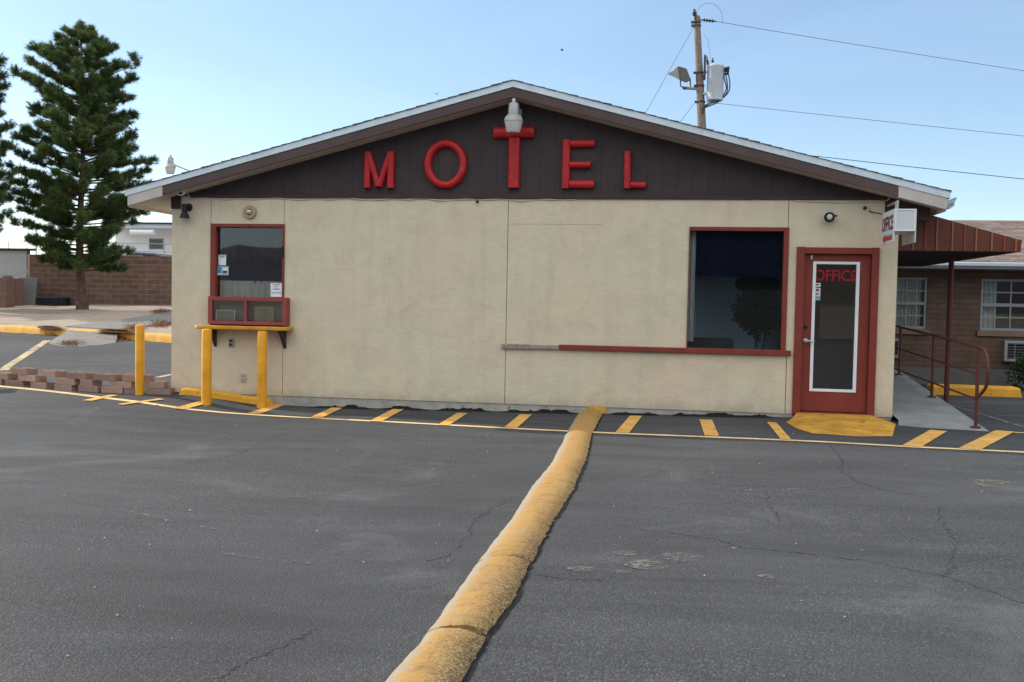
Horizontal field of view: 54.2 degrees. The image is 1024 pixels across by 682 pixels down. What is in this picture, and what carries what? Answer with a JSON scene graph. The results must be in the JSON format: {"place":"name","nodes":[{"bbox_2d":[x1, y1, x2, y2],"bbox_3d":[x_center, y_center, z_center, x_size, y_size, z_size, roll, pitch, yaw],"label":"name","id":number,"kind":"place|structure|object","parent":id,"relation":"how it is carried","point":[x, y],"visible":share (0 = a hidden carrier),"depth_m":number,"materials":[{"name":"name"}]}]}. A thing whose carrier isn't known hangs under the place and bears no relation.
{"place":"outdoors","nodes":[
{"label":"outdoors","id":0,"kind":"place"},
{"bbox_2d":[48,330,117,345],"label":"pavement ramp","id":1,"kind":"structure","parent":0,"point":[91,338],"depth_m":22.58,"materials":[{"name":"grey concrete"}]},
{"bbox_2d":[0,304,171,333],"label":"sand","id":2,"kind":"structure","parent":0,"point":[39,315],"depth_m":31.62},
{"bbox_2d":[0,278,14,307],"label":"block pier","id":3,"kind":"structure","parent":2,"relation":"on","point":[7,292],"depth_m":37.87,"materials":[{"name":"brown concrete"}]},
{"bbox_2d":[2,275,12,277],"bbox_3d":[-19.159,-2.443,38.035,0.272,0.127,0.300,1,2,9],"label":"cap stone","id":4,"kind":"object","parent":3,"relation":"on","point":[7,276],"visible":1,"depth_m":37.90,"materials":[{"name":"grey concrete"}]},
{"bbox_2d":[0,53,19,233],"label":"pine tree","id":5,"kind":"object","parent":2,"relation":"on","point":[5,175],"visible":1,"depth_m":32.54,"materials":[{"name":"green plant"}]},
{"bbox_2d":[0,251,26,278],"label":"metal panel","id":6,"kind":"object","parent":2,"relation":"on","point":[14,263],"visible":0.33,"depth_m":41.65,"materials":[{"name":"grey metal"}]},
{"bbox_2d":[0,248,35,250],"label":"gate rail","id":7,"kind":"object","parent":6,"relation":"attached to","point":[16,249],"visible":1,"depth_m":41.52,"materials":[{"name":"metal"}]},
{"bbox_2d":[15,278,23,305],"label":"block pier","id":8,"kind":"structure","parent":2,"relation":"on","point":[19,291],"depth_m":39.05,"materials":[{"name":"brown concrete"}]},
{"bbox_2d":[27,249,29,277],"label":"gate post","id":9,"kind":"object","parent":2,"relation":"on","point":[28,251],"visible":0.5,"depth_m":40.88,"materials":[{"name":"metal"}]},
{"bbox_2d":[19,277,37,304],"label":"concrete slab","id":10,"kind":"structure","parent":2,"relation":"on","point":[30,289],"depth_m":39.81,"materials":[{"name":"grey concrete"}]},
{"bbox_2d":[36,297,57,305],"bbox_3d":[-18.415,-1.526,39.851,0.905,0.393,0.350,1,2,9],"label":"dark crate","id":11,"kind":"object","parent":2,"relation":"on","point":[47,301],"visible":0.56,"depth_m":39.67,"materials":[{"name":"blue paint"}]},
{"bbox_2d":[58,297,69,305],"bbox_3d":[-17.783,-1.531,39.751,0.338,0.386,0.350,1,2,9],"label":"dark crate","id":12,"kind":"object","parent":2,"relation":"on","point":[63,301],"visible":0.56,"depth_m":39.59,"materials":[{"name":"black metal"}]},
{"bbox_2d":[2,19,161,309],"bbox_3d":[-15.062,-6.029,34.867,5.545,10.381,4.707,1,2,9],"label":"pine tree","id":13,"kind":"object","parent":2,"relation":"on","point":[100,121],"visible":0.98,"depth_m":34.12,"materials":[{"name":"green plant"}]},
{"bbox_2d":[0,229,171,255],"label":"pipe fence","id":14,"kind":"object","parent":2,"relation":"on","point":[110,242],"visible":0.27,"depth_m":41.60,"materials":[{"name":"metal"}]},
{"bbox_2d":[27,254,171,304],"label":"block wall","id":15,"kind":"structure","parent":2,"relation":"on","point":[145,280],"depth_m":39.66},
{"bbox_2d":[115,222,171,254],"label":"house","id":16,"kind":"structure","parent":2,"relation":"on","point":[159,234],"depth_m":54.28,"materials":[{"name":"metal"}]},
{"bbox_2d":[149,238,163,249],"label":"window","id":17,"kind":"structure","parent":16,"relation":"in","point":[149,238],"depth_m":54.34,"materials":[{"name":"metal"}]},
{"bbox_2d":[133,252,171,256],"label":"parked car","id":18,"kind":"object","parent":2,"relation":"on","point":[146,254],"visible":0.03,"depth_m":45.90,"materials":[{"name":"white paint"}]},
{"bbox_2d":[65,311,171,329],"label":"path","id":19,"kind":"structure","parent":0,"point":[118,324],"depth_m":26.34,"materials":[{"name":"grey concrete"}]},
{"bbox_2d":[0,332,1023,681],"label":"parking lot","id":20,"kind":"structure","parent":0,"point":[306,544],"depth_m":6.15,"materials":[{"name":"grey asphalt"}]},
{"bbox_2d":[5,379,30,385],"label":"slump block","id":21,"kind":"object","parent":20,"relation":"on","point":[14,382],"depth_m":15.22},
{"bbox_2d":[31,381,55,388],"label":"slump block","id":22,"kind":"object","parent":20,"relation":"on","point":[45,385],"depth_m":14.90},
{"bbox_2d":[20,374,46,381],"bbox_3d":[-7.229,0.557,15.126,0.390,0.092,0.190,2,2,32],"label":"slump block","id":23,"kind":"object","parent":22,"relation":"on","point":[35,378],"depth_m":15.03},
{"bbox_2d":[11,367,37,374],"bbox_3d":[-7.422,0.457,15.236,0.390,0.092,0.190,2,2,32],"label":"slump block","id":24,"kind":"object","parent":23,"relation":"on","point":[24,371],"depth_m":15.15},
{"bbox_2d":[54,384,77,390],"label":"slump block","id":25,"kind":"object","parent":20,"relation":"on","point":[65,387],"depth_m":14.57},
{"bbox_2d":[56,377,79,384],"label":"slump block","id":26,"kind":"object","parent":25,"relation":"on","point":[65,381],"depth_m":14.56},
{"bbox_2d":[41,369,66,377],"bbox_3d":[-6.798,0.480,14.861,0.390,0.092,0.190,3,3,36],"label":"slump block","id":27,"kind":"object","parent":26,"relation":"on","point":[54,373],"depth_m":14.77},
{"bbox_2d":[67,371,93,379],"bbox_3d":[-6.258,0.501,14.552,0.390,0.092,0.190,3,3,26],"label":"slump block","id":28,"kind":"object","parent":26,"relation":"on","point":[80,375],"depth_m":14.47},
{"bbox_2d":[0,325,170,342],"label":"kerb","id":29,"kind":"structure","parent":20,"relation":"on","point":[159,337],"depth_m":24.18,"materials":[{"name":"yellow paint"}]},
{"bbox_2d":[78,385,107,392],"bbox_3d":[-6.043,0.684,14.452,0.390,0.092,0.190,2,2,27],"label":"slump block","id":30,"kind":"object","parent":20,"relation":"on","point":[95,389],"depth_m":14.35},
{"bbox_2d":[80,379,101,385],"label":"slump block","id":31,"kind":"object","parent":30,"relation":"on","point":[90,382],"depth_m":14.39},
{"bbox_2d":[36,307,170,345],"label":"fallen needles","id":32,"kind":"object","parent":20,"relation":"on","point":[163,323],"visible":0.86,"depth_m":24.14,"materials":[{"name":"brown plant"}]},
{"bbox_2d":[101,386,123,393],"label":"slump block","id":33,"kind":"object","parent":20,"relation":"on","point":[114,390],"depth_m":14.19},
{"bbox_2d":[110,381,134,387],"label":"slump block","id":34,"kind":"object","parent":33,"relation":"on","point":[127,384],"depth_m":14.14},
{"bbox_2d":[93,373,122,380],"bbox_3d":[-5.772,0.515,14.334,0.390,0.092,0.190,2,2,22],"label":"slump block","id":35,"kind":"object","parent":34,"relation":"on","point":[108,376],"depth_m":14.25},
{"bbox_2d":[122,374,153,381],"bbox_3d":[-5.295,0.522,14.190,0.390,0.092,0.190,2,2,11],"label":"slump block","id":36,"kind":"object","parent":34,"relation":"on","point":[131,377],"depth_m":14.12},
{"bbox_2d":[124,388,134,393],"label":"slump block","id":37,"kind":"object","parent":20,"relation":"on","point":[129,390],"depth_m":14.10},
{"bbox_2d":[135,324,144,394],"bbox_3d":[-5.221,0.290,14.049,0.124,1.045,0.124,1,2,9],"label":"bollard","id":38,"kind":"object","parent":20,"relation":"on","point":[139,356],"visible":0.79,"depth_m":14.00,"materials":[{"name":"yellow metal"}]},
{"bbox_2d":[146,387,174,394],"bbox_3d":[-4.969,0.708,14.165,0.338,0.092,0.190,1,2,3],"label":"slump block","id":39,"kind":"object","parent":20,"relation":"on","point":[168,391],"depth_m":14.07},
{"bbox_2d":[145,380,168,388],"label":"slump block","id":40,"kind":"object","parent":39,"relation":"on","point":[157,384],"depth_m":14.07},
{"bbox_2d":[201,329,211,404],"bbox_3d":[-4.089,0.375,13.408,0.132,1.076,0.132,1,2,9],"label":"bollard","id":41,"kind":"object","parent":20,"relation":"on","point":[206,382],"visible":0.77,"depth_m":13.36,"materials":[{"name":"yellow metal"}]},
{"bbox_2d":[179,388,272,405],"bbox_3d":[-4.002,0.783,14.034,1.346,0.217,0.170,1,2,9],"label":"wheel stop","id":42,"kind":"object","parent":20,"relation":"on","point":[222,395],"visible":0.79,"depth_m":13.96,"materials":[{"name":"yellow paint"}]},
{"bbox_2d":[257,331,266,407],"bbox_3d":[-3.405,0.416,13.637,0.132,1.106,0.132,1,2,9],"label":"bollard","id":43,"kind":"object","parent":20,"relation":"on","point":[261,369],"visible":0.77,"depth_m":13.58,"materials":[{"name":"yellow metal"}]},
{"bbox_2d":[385,410,602,681],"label":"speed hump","id":44,"kind":"object","parent":20,"relation":"on","point":[447,648],"visible":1,"depth_m":5.18,"materials":[{"name":"yellow concrete"}]},
{"bbox_2d":[123,80,956,420],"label":"motel building","id":45,"kind":"structure","parent":20,"relation":"on","point":[495,298],"depth_m":13.43,"materials":[{"name":"paint"}]},
{"bbox_2d":[165,155,189,173],"bbox_3d":[-8.722,-2.526,26.527,0.944,4.763,0.290,1,2,-9],"label":"security lamp","id":46,"kind":"object","parent":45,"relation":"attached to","point":[170,166],"visible":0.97,"depth_m":26.32,"materials":[{"name":"metal"}]},
{"bbox_2d":[180,203,192,218],"bbox_3d":[-4.589,-1.831,14.062,0.137,0.214,0.168,1,2,9],"label":"wall lamp","id":47,"kind":"object","parent":45,"relation":"attached to","point":[186,208],"visible":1,"depth_m":14.01,"materials":[{"name":"black metal"}]},
{"bbox_2d":[218,255,225,264],"bbox_3d":[-4.093,-1.144,14.145,0.112,0.146,0.005,1,2,9],"label":"notice","id":48,"kind":"object","parent":45,"relation":"attached to","point":[222,259],"visible":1,"depth_m":14.14,"materials":[{"name":"white paper"}]},
{"bbox_2d":[217,266,228,274],"bbox_3d":[-4.087,-0.993,14.148,0.177,0.126,0.005,1,2,9],"label":"notice","id":49,"kind":"object","parent":45,"relation":"attached to","point":[222,270],"visible":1,"depth_m":14.14,"materials":[{"name":"white paper"}]},
{"bbox_2d":[216,310,234,320],"bbox_3d":[-4.020,-0.362,14.052,0.286,0.150,0.013,1,2,9],"label":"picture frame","id":50,"kind":"object","parent":45,"relation":"on","point":[226,315],"visible":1,"depth_m":14.05,"materials":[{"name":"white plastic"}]},
{"bbox_2d":[228,339,233,346],"bbox_3d":[-3.955,0.025,14.098,0.072,0.116,0.034,1,2,9],"label":"outlet","id":51,"kind":"object","parent":45,"relation":"attached to","point":[230,342],"visible":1,"depth_m":14.08,"materials":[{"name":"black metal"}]},
{"bbox_2d":[240,373,245,381],"bbox_3d":[-3.787,0.516,14.090,0.072,0.116,0.034,1,2,9],"label":"outlet","id":52,"kind":"object","parent":45,"relation":"attached to","point":[242,377],"visible":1,"depth_m":14.08,"materials":[{"name":"beige paint"}]},
{"bbox_2d":[210,223,284,297],"bbox_3d":[-3.703,-1.129,14.061,1.093,1.025,0.145,1,2,9],"label":"window","id":53,"kind":"structure","parent":45,"relation":"in","point":[214,228],"depth_m":14.08,"materials":[{"name":"red wood"}]},
{"bbox_2d":[243,205,256,218],"bbox_3d":[-3.665,-1.800,13.960,0.190,0.190,0.082,1,2,9],"label":"porthole lamp","id":54,"kind":"object","parent":45,"relation":"attached to","point":[249,211],"visible":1,"depth_m":13.96,"materials":[{"name":"metal"}]},
{"bbox_2d":[220,280,281,297],"bbox_3d":[-3.672,-0.649,14.174,0.983,0.400,0.056,1,2,9],"label":"curtain","id":55,"kind":"object","parent":45,"relation":"hanging from","point":[241,289],"visible":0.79,"depth_m":14.18,"materials":[{"name":"fabric"}]},
{"bbox_2d":[221,228,281,283],"bbox_3d":[-3.654,-1.208,14.182,0.983,0.785,0.051,1,2,9],"label":"window shade","id":56,"kind":"object","parent":45,"relation":"hanging from","point":[253,254],"depth_m":14.18,"materials":[{"name":"fabric"}]},
{"bbox_2d":[255,307,273,321],"bbox_3d":[-3.451,-0.374,13.946,0.277,0.204,0.005,1,2,9],"label":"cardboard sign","id":57,"kind":"object","parent":45,"relation":"on","point":[265,314],"visible":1,"depth_m":13.94,"materials":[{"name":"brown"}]},
{"bbox_2d":[271,283,281,296],"bbox_3d":[-3.290,-0.711,13.979,0.168,0.191,0.005,1,2,9],"label":"notice","id":58,"kind":"object","parent":45,"relation":"on","point":[276,289],"visible":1,"depth_m":13.98,"materials":[{"name":"white paper"}]},
{"bbox_2d":[363,151,394,187],"bbox_3d":[-1.814,-2.337,13.661,0.430,0.494,0.080,1,2,9],"label":"sign letter","id":59,"kind":"object","parent":45,"relation":"attached to","point":[387,169],"visible":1,"depth_m":13.63,"materials":[{"name":"red paint"}]},
{"bbox_2d":[186,193,574,200],"bbox_3d":[-1.886,-1.981,13.696,5.515,0.122,0.036,1,2,9],"label":"cable","id":60,"kind":"object","parent":45,"relation":"attached to","point":[387,199],"visible":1,"depth_m":13.67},
{"bbox_2d":[424,139,467,188],"bbox_3d":[-0.900,-2.388,13.514,0.594,0.660,0.082,1,2,9],"label":"sign letter","id":61,"kind":"object","parent":45,"relation":"attached to","point":[458,177],"visible":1,"depth_m":13.48,"materials":[{"name":"red paint"}]},
{"bbox_2d":[504,98,522,133],"bbox_3d":[0.039,-2.942,13.153,0.249,0.440,0.475,1,2,9],"label":"security lamp","id":62,"kind":"object","parent":45,"relation":"attached to","point":[513,120],"visible":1,"depth_m":12.97,"materials":[{"name":"metal"}]},
{"bbox_2d":[493,126,534,187],"bbox_3d":[0.020,-2.453,13.362,0.540,0.812,0.090,1,2,9],"label":"sign letter","id":63,"kind":"object","parent":45,"relation":"attached to","point":[514,144],"visible":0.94,"depth_m":13.33,"materials":[{"name":"red paint"}]},
{"bbox_2d":[561,139,594,188],"bbox_3d":[0.873,-2.339,13.237,0.430,0.638,0.080,1,2,9],"label":"sign letter","id":64,"kind":"object","parent":45,"relation":"attached to","point":[568,164],"visible":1,"depth_m":13.22,"materials":[{"name":"red paint"}]},
{"bbox_2d":[623,151,645,188],"bbox_3d":[1.611,-2.241,13.124,0.292,0.480,0.080,1,2,9],"label":"sign letter","id":65,"kind":"object","parent":45,"relation":"attached to","point":[628,183],"visible":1,"depth_m":13.10,"materials":[{"name":"red paint"}]},
{"bbox_2d":[501,227,790,355],"bbox_3d":[1.749,-0.680,13.219,3.780,1.657,0.180,1,2,9],"label":"window","id":66,"kind":"structure","parent":45,"relation":"in","point":[782,352],"depth_m":13.01,"materials":[{"name":"red wood"}]},
{"bbox_2d":[687,231,695,340],"bbox_3d":[2.378,-0.726,13.262,0.084,1.460,0.034,1,2,9],"label":"curtain","id":67,"kind":"object","parent":45,"relation":"hanging from","point":[691,285],"visible":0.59,"depth_m":13.26,"materials":[{"name":"fabric"}]},
{"bbox_2d":[693,277,715,336],"bbox_3d":[2.657,-0.053,14.588,0.589,1.820,0.260,1,2,9],"label":"floor lamp","id":68,"kind":"object","parent":45,"relation":"on","point":[709,279],"visible":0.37,"depth_m":14.55,"materials":[{"name":"black plastic"}]},
{"bbox_2d":[687,337,733,348],"bbox_3d":[2.100,0.330,14.396,2.100,0.810,0.980,1,2,9],"label":"sofa","id":69,"kind":"object","parent":45,"relation":"on","point":[712,343],"visible":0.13,"depth_m":13.79,"materials":[{"name":"black fabric"}]},
{"bbox_2d":[695,231,782,277],"bbox_3d":[2.975,-1.140,13.141,1.108,0.600,0.035,1,2,9],"label":"window shade","id":70,"kind":"object","parent":45,"relation":"hanging from","point":[735,254],"depth_m":13.14,"materials":[{"name":"blue fabric"}]},
{"bbox_2d":[730,286,780,348],"bbox_3d":[3.368,0.074,13.722,0.774,1.664,0.667,1,2,9],"label":"potted tree","id":71,"kind":"object","parent":45,"relation":"on","point":[755,311],"visible":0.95,"depth_m":13.56,"materials":[{"name":"green plant"}]},
{"bbox_2d":[735,277,778,292],"bbox_3d":[3.596,-0.827,14.636,0.656,0.298,0.034,1,2,9],"label":"wall mirror","id":72,"kind":"object","parent":45,"relation":"attached to","point":[743,283],"depth_m":14.62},
{"bbox_2d":[824,212,836,222],"bbox_3d":[4.035,-1.566,12.702,0.165,0.138,0.182,1,2,9],"label":"spot lamp","id":73,"kind":"object","parent":45,"relation":"attached to","point":[829,217],"visible":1,"depth_m":12.63,"materials":[{"name":"black metal"}]},
{"bbox_2d":[792,247,879,415],"bbox_3d":[4.147,-0.113,12.873,1.017,2.175,0.155,1,2,9],"label":"door","id":74,"kind":"structure","parent":45,"relation":"in","point":[861,398],"depth_m":12.84,"materials":[{"name":"red metal"}]},
{"bbox_2d":[795,197,890,202],"bbox_3d":[4.245,-1.811,12.732,1.240,0.109,0.106,2,2,14],"label":"cable","id":75,"kind":"object","parent":45,"relation":"attached to","point":[842,202],"visible":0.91,"depth_m":12.74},
{"bbox_2d":[881,200,916,245],"bbox_3d":[4.662,-1.436,12.166,0.255,0.531,0.993,1,2,9],"label":"projecting sign","id":76,"kind":"object","parent":45,"relation":"attached to","point":[897,221],"visible":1,"depth_m":11.75,"materials":[{"name":"white metal"}]},
{"bbox_2d":[897,216,1021,403],"bbox_3d":[6.122,-0.450,15.511,1.588,2.804,5.268,1,2,9],"label":"canopy","id":77,"kind":"object","parent":45,"relation":"attached to","point":[939,240],"visible":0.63,"depth_m":12.95,"materials":[{"name":"brown metal"}]},
{"bbox_2d":[691,9,715,127],"bbox_3d":[6.065,-5.173,31.588,1.080,10.444,0.335,1,2,9],"label":"utility pole","id":78,"kind":"object","parent":20,"relation":"on","point":[699,85],"visible":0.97,"depth_m":31.40,"materials":[{"name":"wood"}]},
{"bbox_2d":[646,27,693,111],"bbox_3d":[4.894,-8.407,31.654,1.623,2.993,0.013,1,2,9],"label":"overhead wire","id":79,"kind":"object","parent":78,"relation":"attached to","point":[669,70],"visible":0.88,"depth_m":31.63,"materials":[{"name":"metal"}]},
{"bbox_2d":[667,66,696,89],"bbox_3d":[5.386,-8.329,31.578,0.988,0.838,0.800,1,2,9],"label":"floodlight","id":80,"kind":"object","parent":78,"relation":"attached to","point":[680,73],"visible":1,"depth_m":31.23,"materials":[{"name":"metal"}]},
{"bbox_2d":[702,55,730,113],"bbox_3d":[6.395,-8.014,31.330,0.855,1.814,0.535,1,2,9],"label":"transformer","id":81,"kind":"object","parent":78,"relation":"attached to","point":[716,76],"visible":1,"depth_m":31.15,"materials":[{"name":"grey paint"}]},
{"bbox_2d":[708,102,1020,135],"bbox_3d":[26.318,-4.801,28.402,41.072,4.410,0.013,1,2,9],"label":"overhead wire","id":82,"kind":"object","parent":78,"relation":"attached to","point":[868,119],"visible":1,"depth_m":30.75,"materials":[{"name":"black metal"}]},
{"bbox_2d":[716,21,1023,70],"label":"overhead wire","id":83,"kind":"object","parent":78,"relation":"attached to","point":[868,46],"visible":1,"depth_m":30.68,"materials":[{"name":"black metal"}]},
{"bbox_2d":[812,155,1021,178],"bbox_3d":[21.758,-3.548,26.130,28.579,2.852,0.019,1,2,9],"label":"overhead wire","id":84,"kind":"object","parent":78,"relation":"attached to","point":[919,167],"visible":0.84,"depth_m":27.73,"materials":[{"name":"black metal"}]},
{"bbox_2d":[786,413,895,435],"bbox_3d":[4.007,0.998,11.976,1.350,0.067,1.711,1,2,9],"label":"door apron","id":85,"kind":"object","parent":20,"relation":"on","point":[847,424],"depth_m":11.95,"materials":[{"name":"yellow paint"}]},
{"bbox_2d":[892,369,989,431],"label":"ramp","id":86,"kind":"structure","parent":20,"relation":"on","point":[914,405],"depth_m":13.09,"materials":[{"name":"grey concrete"}]},
{"bbox_2d":[894,325,989,428],"bbox_3d":[5.942,0.389,14.302,0.120,1.191,5.489,1,2,9],"label":"handrail","id":87,"kind":"object","parent":86,"relation":"on","point":[977,393],"visible":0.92,"depth_m":13.03,"materials":[{"name":"red metal"}]},
{"bbox_2d":[894,220,1023,386],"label":"motel rooms","id":88,"kind":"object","parent":20,"relation":"on","point":[1005,272],"visible":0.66,"depth_m":18.95,"materials":[{"name":"brown brick"}]},
{"bbox_2d":[894,338,898,357],"bbox_3d":[7.102,0.129,19.079,0.550,0.366,0.160,1,2,9],"label":"air conditioner","id":89,"kind":"object","parent":88,"relation":"attached to","point":[897,346],"visible":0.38,"depth_m":18.99,"materials":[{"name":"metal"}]},
{"bbox_2d":[896,280,921,325],"bbox_3d":[7.556,-0.710,19.278,0.604,0.940,0.056,1,2,9],"label":"curtain","id":90,"kind":"object","parent":88,"relation":"hanging from","point":[911,297],"visible":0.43,"depth_m":19.26,"materials":[{"name":"fabric"}]},
{"bbox_2d":[895,277,929,334],"bbox_3d":[7.523,-0.673,19.084,0.840,1.080,0.160,1,2,9],"label":"window","id":91,"kind":"structure","parent":88,"relation":"in","point":[921,328],"depth_m":19.07,"materials":[{"name":"metal"}]},
{"bbox_2d":[982,281,994,327],"bbox_3d":[9.053,-0.668,19.048,0.273,0.934,0.054,1,2,9],"label":"curtain","id":92,"kind":"object","parent":88,"relation":"hanging from","point":[989,286],"visible":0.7,"depth_m":19.04,"materials":[{"name":"fabric"}]},
{"bbox_2d":[976,279,1023,336],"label":"window","id":93,"kind":"structure","parent":88,"relation":"in","point":[1009,332],"depth_m":18.82,"materials":[{"name":"metal"}]},
{"bbox_2d":[1001,340,1023,361],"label":"air conditioner","id":94,"kind":"object","parent":88,"relation":"attached to","point":[1010,348],"visible":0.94,"depth_m":18.67,"materials":[{"name":"metal"}]},
{"bbox_2d":[926,384,1021,396],"bbox_3d":[7.760,0.836,16.868,1.464,0.176,0.350,1,2,9],"label":"wheel stop","id":95,"kind":"object","parent":20,"relation":"on","point":[1001,391],"visible":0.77,"depth_m":16.71,"materials":[{"name":"yellow paint"}]},
{"bbox_2d":[1005,350,1023,389],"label":"shrub","id":96,"kind":"object","parent":20,"relation":"on","point":[1020,365],"visible":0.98,"depth_m":18.11,"materials":[{"name":"green plant"}]},
{"bbox_2d":[0,0,1023,254],"label":"sky","id":97,"kind":"structure","parent":0,"point":[220,80],"materials":[{"name":"blue"}]},
{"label":"slump block","id":98,"kind":"object","parent":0,"visible":0},
{"bbox_2d":[0,372,17,379],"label":"slump block","id":99,"kind":"object","parent":98,"relation":"on","point":[6,375],"depth_m":15.35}
]}

